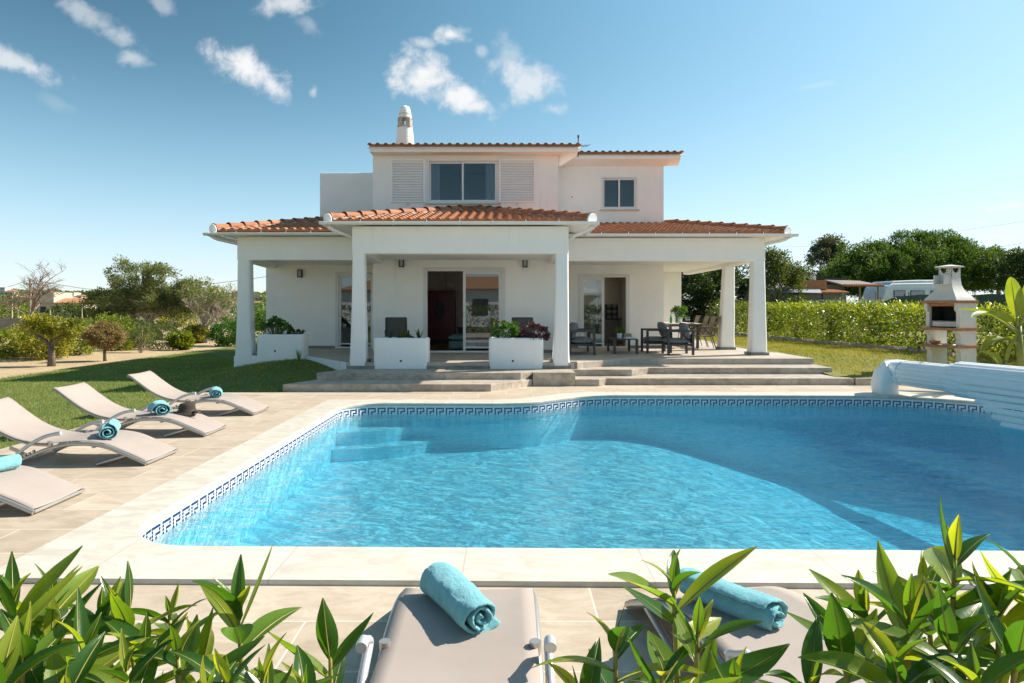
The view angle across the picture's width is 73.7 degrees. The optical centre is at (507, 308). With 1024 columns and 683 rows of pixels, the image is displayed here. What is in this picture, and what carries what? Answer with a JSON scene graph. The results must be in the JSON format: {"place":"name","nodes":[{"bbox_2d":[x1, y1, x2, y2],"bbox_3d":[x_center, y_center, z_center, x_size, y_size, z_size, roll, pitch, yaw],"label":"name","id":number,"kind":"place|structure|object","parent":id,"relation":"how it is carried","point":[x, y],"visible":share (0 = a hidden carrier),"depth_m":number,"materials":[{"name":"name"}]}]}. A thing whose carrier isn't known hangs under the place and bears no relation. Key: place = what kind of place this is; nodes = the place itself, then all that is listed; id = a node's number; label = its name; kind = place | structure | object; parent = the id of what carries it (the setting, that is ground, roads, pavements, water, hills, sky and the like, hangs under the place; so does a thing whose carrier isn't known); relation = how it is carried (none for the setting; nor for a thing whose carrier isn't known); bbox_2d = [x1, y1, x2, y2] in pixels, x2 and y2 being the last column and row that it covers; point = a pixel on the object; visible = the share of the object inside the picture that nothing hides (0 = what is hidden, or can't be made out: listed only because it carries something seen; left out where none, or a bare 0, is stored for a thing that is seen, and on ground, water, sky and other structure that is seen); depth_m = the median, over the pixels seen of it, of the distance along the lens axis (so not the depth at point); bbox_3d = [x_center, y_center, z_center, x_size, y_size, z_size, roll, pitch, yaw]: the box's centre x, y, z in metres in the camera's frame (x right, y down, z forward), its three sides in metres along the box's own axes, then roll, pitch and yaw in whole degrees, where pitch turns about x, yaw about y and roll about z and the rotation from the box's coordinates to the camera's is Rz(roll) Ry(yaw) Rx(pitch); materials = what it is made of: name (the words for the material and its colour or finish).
{"place":"outdoors","nodes":[
{"label":"outdoors","id":0,"kind":"place"},
{"bbox_2d":[32,292,95,317],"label":"house","id":1,"kind":"structure","parent":0,"point":[60,298],"depth_m":116.96,"materials":[{"name":"ceramic"}]},
{"bbox_2d":[0,545,171,682],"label":"leafy shrub","id":2,"kind":"object","parent":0,"point":[34,643],"visible":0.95,"depth_m":1.22,"materials":[{"name":"green plant"}]},
{"bbox_2d":[0,326,262,378],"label":"dry ground","id":3,"kind":"structure","parent":0,"point":[15,365],"depth_m":22.58,"materials":[{"name":"beige soil"}]},
{"bbox_2d":[0,323,44,358],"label":"garden shrub","id":4,"kind":"object","parent":3,"relation":"on","point":[5,353],"visible":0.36,"depth_m":22.68,"materials":[{"name":"green plant"}]},
{"bbox_2d":[0,259,65,316],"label":"bare tree","id":5,"kind":"object","parent":3,"relation":"on","point":[34,305],"visible":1,"depth_m":45.05,"materials":[{"name":"brown plant"}]},
{"bbox_2d":[0,324,79,359],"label":"garden shrub","id":6,"kind":"object","parent":3,"relation":"on","point":[23,346],"visible":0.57,"depth_m":22.25,"materials":[{"name":"green plant"}]},
{"bbox_2d":[0,318,93,335],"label":"boundary wall","id":7,"kind":"structure","parent":3,"relation":"on","point":[8,322],"depth_m":40.88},
{"bbox_2d":[14,312,85,366],"bbox_3d":[-13.130,0.921,19.558,1.780,1.659,1.190,0,0,21],"label":"topiary tree","id":8,"kind":"object","parent":3,"relation":"on","point":[42,324],"visible":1,"depth_m":19.50,"materials":[{"name":"green plant"}]},
{"bbox_2d":[36,314,96,355],"bbox_3d":[-15.349,1.072,23.992,2.081,1.748,1.793,0,0,18],"label":"garden shrub","id":9,"kind":"object","parent":3,"relation":"on","point":[85,346],"visible":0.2,"depth_m":23.90,"materials":[{"name":"green plant"}]},
{"bbox_2d":[67,306,94,317],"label":"round tree","id":10,"kind":"object","parent":3,"relation":"on","point":[77,314],"visible":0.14,"depth_m":51.58,"materials":[{"name":"green plant"}]},
{"bbox_2d":[80,320,129,360],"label":"ball shrub","id":11,"kind":"object","parent":3,"relation":"on","point":[105,335],"visible":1,"depth_m":21.38,"materials":[{"name":"brown plant"}]},
{"bbox_2d":[81,311,144,350],"bbox_3d":[-15.607,1.012,27.017,2.413,1.836,2.034,0,0,0],"label":"garden shrub","id":12,"kind":"object","parent":3,"relation":"on","point":[128,344],"visible":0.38,"depth_m":26.82,"materials":[{"name":"green plant"}]},
{"bbox_2d":[122,318,159,347],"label":"garden shrub","id":13,"kind":"object","parent":3,"relation":"on","point":[140,322],"visible":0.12,"depth_m":28.92,"materials":[{"name":"green plant"}]},
{"bbox_2d":[127,324,156,352],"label":"vase shrub","id":14,"kind":"object","parent":3,"relation":"on","point":[134,335],"visible":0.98,"depth_m":25.52,"materials":[{"name":"green plant"}]},
{"bbox_2d":[78,254,216,339],"bbox_3d":[-19.000,-0.540,35.866,7.258,4.639,3.373,0,0,0],"label":"olive tree","id":15,"kind":"object","parent":3,"relation":"on","point":[120,299],"visible":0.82,"depth_m":35.45,"materials":[{"name":"green plant"}]},
{"bbox_2d":[135,319,181,349],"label":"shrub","id":16,"kind":"object","parent":3,"relation":"on","point":[161,329],"visible":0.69,"depth_m":27.83,"materials":[{"name":"green plant"}]},
{"bbox_2d":[151,307,198,326],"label":"round tree","id":17,"kind":"object","parent":3,"relation":"on","point":[169,320],"visible":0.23,"depth_m":59.69,"materials":[{"name":"green plant"}]},
{"bbox_2d":[164,329,195,349],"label":"garden shrub","id":18,"kind":"object","parent":3,"relation":"on","point":[180,340],"visible":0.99,"depth_m":27.32,"materials":[{"name":"green plant"}]},
{"bbox_2d":[181,323,210,342],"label":"garden shrub","id":19,"kind":"object","parent":3,"relation":"on","point":[196,329],"visible":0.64,"depth_m":32.72,"materials":[{"name":"green plant"}]},
{"bbox_2d":[145,302,263,339],"bbox_3d":[-15.788,0.760,35.989,5.989,2.213,2.090,0,0,0],"label":"dark hedge","id":20,"kind":"object","parent":3,"relation":"on","point":[190,311],"visible":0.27,"depth_m":35.42,"materials":[{"name":"green plant"}]},
{"bbox_2d":[181,276,228,342],"bbox_3d":[-14.679,0.071,33.321,2.178,3.298,2.064,0,0,0],"label":"dead tree","id":21,"kind":"object","parent":3,"relation":"on","point":[201,302],"visible":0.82,"depth_m":33.13,"materials":[{"name":"green plant"}]},
{"bbox_2d":[193,283,236,342],"bbox_3d":[-13.794,0.219,33.083,2.898,3.004,2.443,0,0,0],"label":"dead tree","id":22,"kind":"object","parent":3,"relation":"on","point":[230,301],"visible":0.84,"depth_m":33.01,"materials":[{"name":"green plant"}]},
{"bbox_2d":[204,316,236,346],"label":"garden shrub","id":23,"kind":"object","parent":3,"relation":"on","point":[214,332],"visible":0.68,"depth_m":29.68,"materials":[{"name":"green plant"}]},
{"bbox_2d":[0,293,265,312],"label":"hill","id":24,"kind":"structure","parent":0,"point":[135,300],"depth_m":290.88,"materials":[{"name":"green plant"}]},
{"bbox_2d":[0,287,265,312],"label":"hill scrub","id":25,"kind":"object","parent":24,"relation":"on","point":[263,295],"visible":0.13,"depth_m":319.05,"materials":[{"name":"green plant"}]},
{"bbox_2d":[0,343,334,448],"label":"lawn","id":26,"kind":"structure","parent":0,"point":[228,353],"depth_m":15.07,"materials":[{"name":"green plant"}]},
{"bbox_2d":[216,299,265,349],"bbox_3d":[-9.956,0.789,27.058,2.709,2.468,2.322,0,0,0],"label":"garden shrub","id":27,"kind":"object","parent":26,"relation":"on","point":[258,316],"visible":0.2,"depth_m":26.69,"materials":[{"name":"green plant"}]},
{"bbox_2d":[257,334,308,360],"bbox_3d":[-5.825,1.008,17.692,1.210,0.685,0.516,0,0,0],"label":"planter","id":28,"kind":"object","parent":26,"relation":"on","point":[272,347],"visible":0.98,"depth_m":17.44,"materials":[{"name":"white paint"}]},
{"bbox_2d":[257,315,294,333],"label":"geranium","id":29,"kind":"object","parent":28,"relation":"on","point":[279,323],"visible":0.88,"depth_m":17.65,"materials":[{"name":"green plant"}]},
{"bbox_2d":[44,544,345,682],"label":"leafy shrub","id":30,"kind":"object","parent":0,"point":[189,652],"visible":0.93,"depth_m":1.30,"materials":[{"name":"green plant"}]},
{"bbox_2d":[268,598,372,682],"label":"leafy shrub","id":31,"kind":"object","parent":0,"point":[306,666],"visible":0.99,"depth_m":1.34,"materials":[{"name":"green plant"}]},
{"bbox_2d":[1,309,737,325],"bbox_3d":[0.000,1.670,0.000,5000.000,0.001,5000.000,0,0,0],"label":"ground","id":32,"kind":"structure","parent":0,"point":[198,321],"depth_m":102.00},
{"bbox_2d":[0,299,36,317],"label":"round tree","id":33,"kind":"object","parent":32,"relation":"on","point":[25,307],"visible":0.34,"depth_m":59.80,"materials":[{"name":"green plant"}]},
{"bbox_2d":[45,300,83,317],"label":"round tree","id":34,"kind":"object","parent":32,"relation":"on","point":[65,308],"visible":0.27,"depth_m":55.42,"materials":[{"name":"green plant"}]},
{"bbox_2d":[0,385,1023,682],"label":"pool deck","id":35,"kind":"structure","parent":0,"point":[570,623],"depth_m":4.06,"materials":[{"name":"stone"}]},
{"bbox_2d":[0,465,84,514],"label":"sun lounger","id":36,"kind":"object","parent":35,"relation":"on","point":[28,489],"visible":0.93,"depth_m":5.76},
{"bbox_2d":[0,454,21,471],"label":"rolled towel","id":37,"kind":"object","parent":36,"relation":"on","point":[10,462],"visible":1,"depth_m":5.90,"materials":[{"name":"teal fabric"}]},
{"bbox_2d":[0,397,177,465],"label":"sun lounger","id":38,"kind":"object","parent":35,"relation":"on","point":[20,423],"visible":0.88,"depth_m":7.43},
{"bbox_2d":[98,418,120,438],"bbox_3d":[-4.370,1.317,7.496,0.202,0.180,0.491,0,0,-28],"label":"rolled towel","id":39,"kind":"object","parent":38,"relation":"on","point":[109,429],"visible":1,"depth_m":7.33,"materials":[{"name":"teal fabric"}]},
{"bbox_2d":[52,382,226,436],"bbox_3d":[-4.856,1.336,9.063,1.969,0.643,0.776,0,0,0],"label":"sun lounger","id":40,"kind":"object","parent":35,"relation":"on","point":[86,398],"visible":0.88,"depth_m":8.96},
{"bbox_2d":[147,400,170,415],"bbox_3d":[-4.622,1.315,9.043,0.275,0.180,0.450,0,0,-28],"label":"rolled towel","id":41,"kind":"object","parent":40,"relation":"on","point":[160,407],"visible":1,"depth_m":8.92,"materials":[{"name":"teal fabric"}]},
{"bbox_2d":[173,401,200,415],"bbox_3d":[-4.330,1.342,9.215,0.344,0.180,0.338,0,0,-25],"label":"woven hat","id":42,"kind":"object","parent":40,"relation":"on","point":[187,408],"visible":1,"depth_m":9.14,"materials":[{"name":"wicker"}]},
{"bbox_2d":[127,371,268,415],"bbox_3d":[-4.876,1.336,10.805,1.969,0.643,0.776,0,0,0],"label":"sun lounger","id":43,"kind":"object","parent":35,"relation":"on","point":[151,382],"visible":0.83,"depth_m":10.71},
{"bbox_2d":[209,387,222,397],"bbox_3d":[-4.610,1.327,10.772,0.217,0.164,0.450,0,0,-18],"label":"rolled towel","id":44,"kind":"object","parent":43,"relation":"on","point":[215,392],"visible":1,"depth_m":10.62,"materials":[{"name":"teal fabric"}]},
{"bbox_2d":[355,588,556,682],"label":"sun lounger","id":45,"kind":"object","parent":35,"relation":"on","point":[426,639],"visible":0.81,"depth_m":2.85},
{"bbox_2d":[420,562,499,634],"bbox_3d":[-0.224,1.334,3.171,0.237,0.166,0.524,0,2,-34],"label":"rolled towel","id":46,"kind":"object","parent":45,"relation":"on","point":[461,600],"visible":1,"depth_m":3.05,"materials":[{"name":"teal fabric"}]},
{"bbox_2d":[0,392,1023,589],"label":"pool coping","id":47,"kind":"object","parent":35,"relation":"on","point":[113,541],"visible":0.94,"depth_m":4.43,"materials":[{"name":"stone"}]},
{"bbox_2d":[870,360,1023,430],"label":"pool cover reel","id":48,"kind":"object","parent":47,"relation":"on","point":[995,385],"visible":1,"depth_m":11.16,"materials":[{"name":"white plastic"}]},
{"bbox_2d":[283,364,871,391],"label":"steps","id":49,"kind":"structure","parent":35,"relation":"on","point":[505,379],"depth_m":14.68,"materials":[{"name":"stone"}]},
{"bbox_2d":[374,337,429,368],"bbox_3d":[-2.410,1.012,15.557,1.220,0.693,0.526,0,0,0],"label":"planter","id":50,"kind":"object","parent":49,"relation":"on","point":[401,353],"visible":0.98,"depth_m":15.30,"materials":[{"name":"white paint"}]},
{"bbox_2d":[489,337,542,368],"bbox_3d":[0.185,1.012,15.557,1.230,0.693,0.526,0,0,0],"label":"planter","id":51,"kind":"object","parent":49,"relation":"on","point":[515,353],"visible":0.88,"depth_m":15.30,"materials":[{"name":"white paint"}]},
{"bbox_2d":[490,319,521,337],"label":"flowering bush","id":52,"kind":"object","parent":51,"relation":"on","point":[514,327],"visible":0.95,"depth_m":15.43,"materials":[{"name":"green plant"}]},
{"bbox_2d":[517,321,550,340],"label":"purple succulent","id":53,"kind":"object","parent":51,"relation":"on","point":[537,328],"visible":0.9,"depth_m":15.47,"materials":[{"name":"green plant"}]},
{"bbox_2d":[141,398,1023,550],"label":"pool basin","id":54,"kind":"object","parent":35,"relation":"in","point":[157,530],"visible":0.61,"depth_m":10.62,"materials":[{"name":"blue tile"}]},
{"bbox_2d":[155,405,1023,550],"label":"water","id":55,"kind":"structure","parent":54,"relation":"in","point":[865,408],"depth_m":7.35,"materials":[{"name":"blue liquid"}]},
{"bbox_2d":[624,586,929,682],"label":"sun lounger","id":56,"kind":"object","parent":35,"relation":"on","point":[792,631],"visible":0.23,"depth_m":2.94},
{"bbox_2d":[679,567,787,630],"bbox_3d":[1.022,1.338,3.165,0.187,0.150,0.523,0,2,-40],"label":"rolled towel","id":57,"kind":"object","parent":56,"relation":"on","point":[738,601],"visible":0.82,"depth_m":3.05,"materials":[{"name":"teal fabric"}]},
{"bbox_2d":[961,277,1023,366],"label":"banana plant","id":58,"kind":"object","parent":35,"relation":"on","point":[1014,293],"visible":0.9,"depth_m":13.72,"materials":[{"name":"green plant"}]},
{"bbox_2d":[256,340,813,368],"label":"terrace floor","id":59,"kind":"structure","parent":0,"point":[604,357],"depth_m":16.94,"materials":[{"name":"beige tile"}]},
{"bbox_2d":[384,317,408,336],"bbox_3d":[-2.860,0.729,17.549,0.627,0.990,0.665,0,0,-12],"label":"porch chair","id":60,"kind":"object","parent":59,"relation":"on","point":[397,325],"visible":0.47,"depth_m":17.79,"materials":[{"name":"fabric"}]},
{"bbox_2d":[203,105,798,369],"bbox_3d":[-0.120,-2.135,21.030,14.966,7.770,12.340,0,0,0],"label":"villa","id":61,"kind":"object","parent":59,"relation":"on","point":[479,223],"visible":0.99,"depth_m":18.80,"materials":[{"name":"white paint"}]},
{"bbox_2d":[339,275,372,346],"bbox_3d":[-4.638,0.082,20.843,1.055,2.171,0.063,0,0,0],"label":"sliding door","id":62,"kind":"structure","parent":61,"relation":"in","point":[340,276],"depth_m":20.83,"materials":[{"name":"white metal"}]},
{"bbox_2d":[428,291,456,344],"bbox_3d":[-2.280,0.313,22.960,1.100,1.800,0.520,0,0,0],"label":"wardrobe","id":63,"kind":"object","parent":61,"relation":"on","point":[441,317],"visible":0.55,"depth_m":22.71,"materials":[{"name":"red paint"}]},
{"bbox_2d":[425,160,500,204],"bbox_3d":[-1.240,-3.444,18.848,2.080,1.288,0.197,0,0,0],"label":"window","id":64,"kind":"structure","parent":61,"relation":"in","point":[433,170],"depth_m":18.85,"materials":[{"name":"white metal"}]},
{"bbox_2d":[448,334,479,348],"bbox_3d":[-1.300,0.973,20.400,0.929,0.420,0.731,0,0,0],"label":"ottoman","id":65,"kind":"object","parent":61,"relation":"on","point":[456,341],"visible":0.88,"depth_m":20.06,"materials":[{"name":"teal fabric"}]},
{"bbox_2d":[457,327,477,334],"bbox_3d":[-1.350,0.893,23.000,0.680,0.520,0.440,0,0,0],"label":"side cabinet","id":66,"kind":"object","parent":61,"relation":"on","point":[471,330],"visible":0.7,"depth_m":22.80,"materials":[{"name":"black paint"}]},
{"bbox_2d":[463,271,500,350],"bbox_3d":[-0.710,0.072,18.843,1.060,2.191,0.063,0,0,0],"label":"sliding door","id":67,"kind":"structure","parent":61,"relation":"in","point":[465,348],"depth_m":18.83,"materials":[{"name":"white metal"}]},
{"bbox_2d":[582,277,603,345],"bbox_3d":[2.618,0.107,21.043,0.705,2.121,0.063,0,0,0],"label":"sliding door","id":68,"kind":"structure","parent":61,"relation":"in","point":[583,278],"depth_m":21.03,"materials":[{"name":"white metal"}]},
{"bbox_2d":[598,278,620,342],"bbox_3d":[3.590,0.123,24.100,0.740,2.420,0.520,0,0,0],"label":"glass door","id":69,"kind":"structure","parent":61,"relation":"in","point":[612,320],"depth_m":24.00,"materials":[{"name":"paint"}]},
{"bbox_2d":[600,177,639,210],"bbox_3d":[3.430,-3.521,21.035,1.220,1.053,0.170,0,0,0],"label":"window","id":70,"kind":"structure","parent":61,"relation":"in","point":[618,208],"depth_m":21.01,"materials":[{"name":"white metal"}]},
{"bbox_2d":[512,317,534,335],"bbox_3d":[0.381,0.729,17.550,0.627,0.990,0.665,0,0,0],"label":"porch chair","id":71,"kind":"object","parent":59,"relation":"on","point":[522,321],"visible":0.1,"depth_m":17.83,"materials":[{"name":"metal"}]},
{"bbox_2d":[569,322,595,354],"bbox_3d":[1.938,0.801,18.500,0.716,0.837,1.500,0,0,0],"label":"armchair","id":72,"kind":"object","parent":59,"relation":"on","point":[575,340],"visible":0.81,"depth_m":17.84,"materials":[{"name":"fabric"}]},
{"bbox_2d":[607,337,637,353],"bbox_3d":[3.150,1.020,18.850,0.660,0.400,1.240,0,0,0],"label":"coffee table","id":73,"kind":"object","parent":59,"relation":"on","point":[614,339],"visible":0.86,"depth_m":18.23,"materials":[{"name":"metal"}]},
{"bbox_2d":[641,322,671,352],"bbox_3d":[4.112,0.801,18.980,0.716,0.837,0.720,0,0,-2],"label":"lounge chair","id":74,"kind":"object","parent":59,"relation":"on","point":[647,340],"visible":0.72,"depth_m":18.72,"materials":[{"name":"metal"}]},
{"bbox_2d":[661,323,693,354],"bbox_3d":[4.492,0.801,18.100,0.716,0.837,0.720,0,0,0],"label":"lounge chair","id":75,"kind":"object","parent":59,"relation":"on","point":[687,339],"visible":1,"depth_m":17.84,"materials":[{"name":"fabric"}]},
{"bbox_2d":[664,322,701,347],"bbox_3d":[5.420,0.843,22.000,1.040,0.755,2.200,0,0,0],"label":"dining table","id":76,"kind":"object","parent":59,"relation":"on","point":[674,324],"visible":0.48,"depth_m":21.00,"materials":[{"name":"stone"}]},
{"bbox_2d":[671,305,687,322],"bbox_3d":[5.456,0.162,21.724,0.613,0.601,0.589,0,0,0],"label":"flower pot","id":77,"kind":"object","parent":76,"relation":"on","point":[679,309],"visible":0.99,"depth_m":21.62,"materials":[{"name":"white plant"}]},
{"bbox_2d":[690,316,709,346],"bbox_3d":[6.110,0.729,22.000,0.665,0.990,0.627,0,0,0],"label":"dining chair","id":78,"kind":"object","parent":59,"relation":"on","point":[705,321],"visible":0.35,"depth_m":21.93,"materials":[{"name":"fabric"}]},
{"bbox_2d":[691,316,716,347],"bbox_3d":[6.070,0.729,21.149,0.665,0.990,0.627,0,0,0],"label":"dining chair","id":79,"kind":"object","parent":59,"relation":"on","point":[712,322],"visible":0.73,"depth_m":21.09,"materials":[{"name":"fabric"}]},
{"bbox_2d":[697,316,719,349],"bbox_3d":[5.998,0.729,20.436,0.665,0.990,0.627,0,0,15],"label":"dining chair","id":80,"kind":"object","parent":59,"relation":"on","point":[714,328],"visible":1,"depth_m":20.21,"materials":[{"name":"brown metal"}]},
{"bbox_2d":[532,546,789,682],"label":"leafy shrub","id":81,"kind":"object","parent":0,"point":[708,667],"visible":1,"depth_m":1.19,"materials":[{"name":"green plant"}]},
{"bbox_2d":[689,325,1023,377],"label":"lawn","id":82,"kind":"structure","parent":0,"point":[835,374],"depth_m":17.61,"materials":[{"name":"plant"}]},
{"bbox_2d":[681,264,749,327],"bbox_3d":[11.319,-1.543,41.068,8.055,6.157,5.790,0,0,0],"label":"evergreen tree","id":83,"kind":"object","parent":82,"relation":"on","point":[701,289],"visible":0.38,"depth_m":39.75,"materials":[{"name":"green plant"}]},
{"bbox_2d":[716,302,748,332],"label":"hedge shrub","id":84,"kind":"object","parent":82,"relation":"on","point":[741,325],"visible":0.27,"depth_m":32.72,"materials":[{"name":"green plant"}]},
{"bbox_2d":[699,293,766,335],"bbox_3d":[9.817,0.318,30.033,3.129,2.113,2.303,0,0,0],"label":"dark shrub","id":85,"kind":"object","parent":82,"relation":"on","point":[736,305],"visible":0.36,"depth_m":29.98,"materials":[{"name":"green plant"}]},
{"bbox_2d":[746,245,813,330],"bbox_3d":[14.693,-0.898,37.064,3.702,5.237,3.335,0,0,0],"label":"bushy tree","id":86,"kind":"object","parent":82,"relation":"on","point":[789,275],"visible":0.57,"depth_m":36.57,"materials":[{"name":"green plant"}]},
{"bbox_2d":[766,299,799,335],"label":"hedge shrub","id":87,"kind":"object","parent":82,"relation":"on","point":[771,319],"visible":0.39,"depth_m":28.79,"materials":[{"name":"green plant"}]},
{"bbox_2d":[739,276,848,328],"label":"shed","id":88,"kind":"structure","parent":82,"relation":"on","point":[817,290],"depth_m":37.41,"materials":[{"name":"metal"}]},
{"bbox_2d":[776,298,822,338],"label":"hedge shrub","id":89,"kind":"object","parent":82,"relation":"on","point":[786,306],"visible":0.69,"depth_m":26.55,"materials":[{"name":"green plant"}]},
{"bbox_2d":[804,233,847,277],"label":"grey tree","id":90,"kind":"object","parent":82,"relation":"on","point":[824,249],"visible":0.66,"depth_m":57.45,"materials":[{"name":"green plant"}]},
{"bbox_2d":[797,297,871,342],"bbox_3d":[11.618,0.467,24.442,1.769,1.837,2.884,0,0,0],"label":"hedge shrub","id":91,"kind":"object","parent":82,"relation":"on","point":[815,313],"visible":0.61,"depth_m":24.32,"materials":[{"name":"green plant"}]},
{"bbox_2d":[734,332,955,356],"bbox_3d":[10.867,1.204,25.778,0.938,0.244,16.412,0,0,-5],"label":"bed edging","id":92,"kind":"object","parent":82,"relation":"on","point":[924,350],"visible":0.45,"depth_m":21.84,"materials":[{"name":"stone"}]},
{"bbox_2d":[826,280,884,302],"bbox_3d":[19.550,-0.250,38.516,2.580,2.800,1.768,0,0,0],"label":"pergola","id":93,"kind":"object","parent":82,"relation":"on","point":[846,283],"visible":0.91,"depth_m":38.31,"materials":[{"name":"ceramic"}]},
{"bbox_2d":[824,296,917,346],"bbox_3d":[11.780,0.487,22.396,1.872,1.771,3.256,0,0,0],"label":"hedge shrub","id":94,"kind":"object","parent":82,"relation":"on","point":[864,306],"visible":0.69,"depth_m":21.99,"materials":[{"name":"green plant"}]},
{"bbox_2d":[862,280,936,302],"bbox_3d":[23.583,-0.274,39.974,5.038,2.731,2.150,0,0,-4],"label":"caravan","id":95,"kind":"object","parent":82,"relation":"on","point":[891,289],"visible":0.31,"depth_m":38.94,"materials":[{"name":"metal"}]},
{"bbox_2d":[820,292,1006,331],"bbox_3d":[21.449,0.195,36.010,10.102,2.150,0.236,0,0,0],"label":"netting fence","id":96,"kind":"object","parent":82,"relation":"on","point":[997,298],"visible":0.18,"depth_m":36.01,"materials":[{"name":"metal"}]},
{"bbox_2d":[859,297,979,350],"bbox_3d":[12.136,0.492,20.321,2.031,1.739,3.374,0,0,0],"label":"hedge shrub","id":97,"kind":"object","parent":82,"relation":"on","point":[914,308],"visible":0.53,"depth_m":20.31,"materials":[{"name":"green plant"}]},
{"bbox_2d":[818,227,1022,298],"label":"stone pine","id":98,"kind":"object","parent":82,"relation":"on","point":[922,255],"visible":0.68,"depth_m":46.97,"materials":[{"name":"green plant"}]},
{"bbox_2d":[919,265,978,363],"bbox_3d":[10.323,0.180,15.990,0.699,2.400,0.957,0,0,-20],"label":"barbecue","id":99,"kind":"object","parent":82,"relation":"on","point":[947,299],"visible":0.95,"depth_m":15.83,"materials":[{"name":"concrete"}]},
{"bbox_2d":[914,297,1023,358],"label":"hedge shrub","id":100,"kind":"object","parent":82,"relation":"on","point":[1001,308],"visible":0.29,"depth_m":17.36,"materials":[{"name":"green plant"}]},
{"bbox_2d":[988,246,1023,294],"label":"round dark tree","id":101,"kind":"object","parent":82,"relation":"on","point":[1007,267],"visible":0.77,"depth_m":42.00,"materials":[{"name":"green plant"}]},
{"bbox_2d":[989,315,1023,358],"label":"hedge shrub","id":102,"kind":"object","parent":82,"relation":"on","point":[999,334],"visible":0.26,"depth_m":17.88,"materials":[{"name":"green plant"}]},
{"bbox_2d":[757,496,1023,682],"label":"leafy shrub","id":103,"kind":"object","parent":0,"point":[917,607],"visible":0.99,"depth_m":1.12,"materials":[{"name":"green plant"}]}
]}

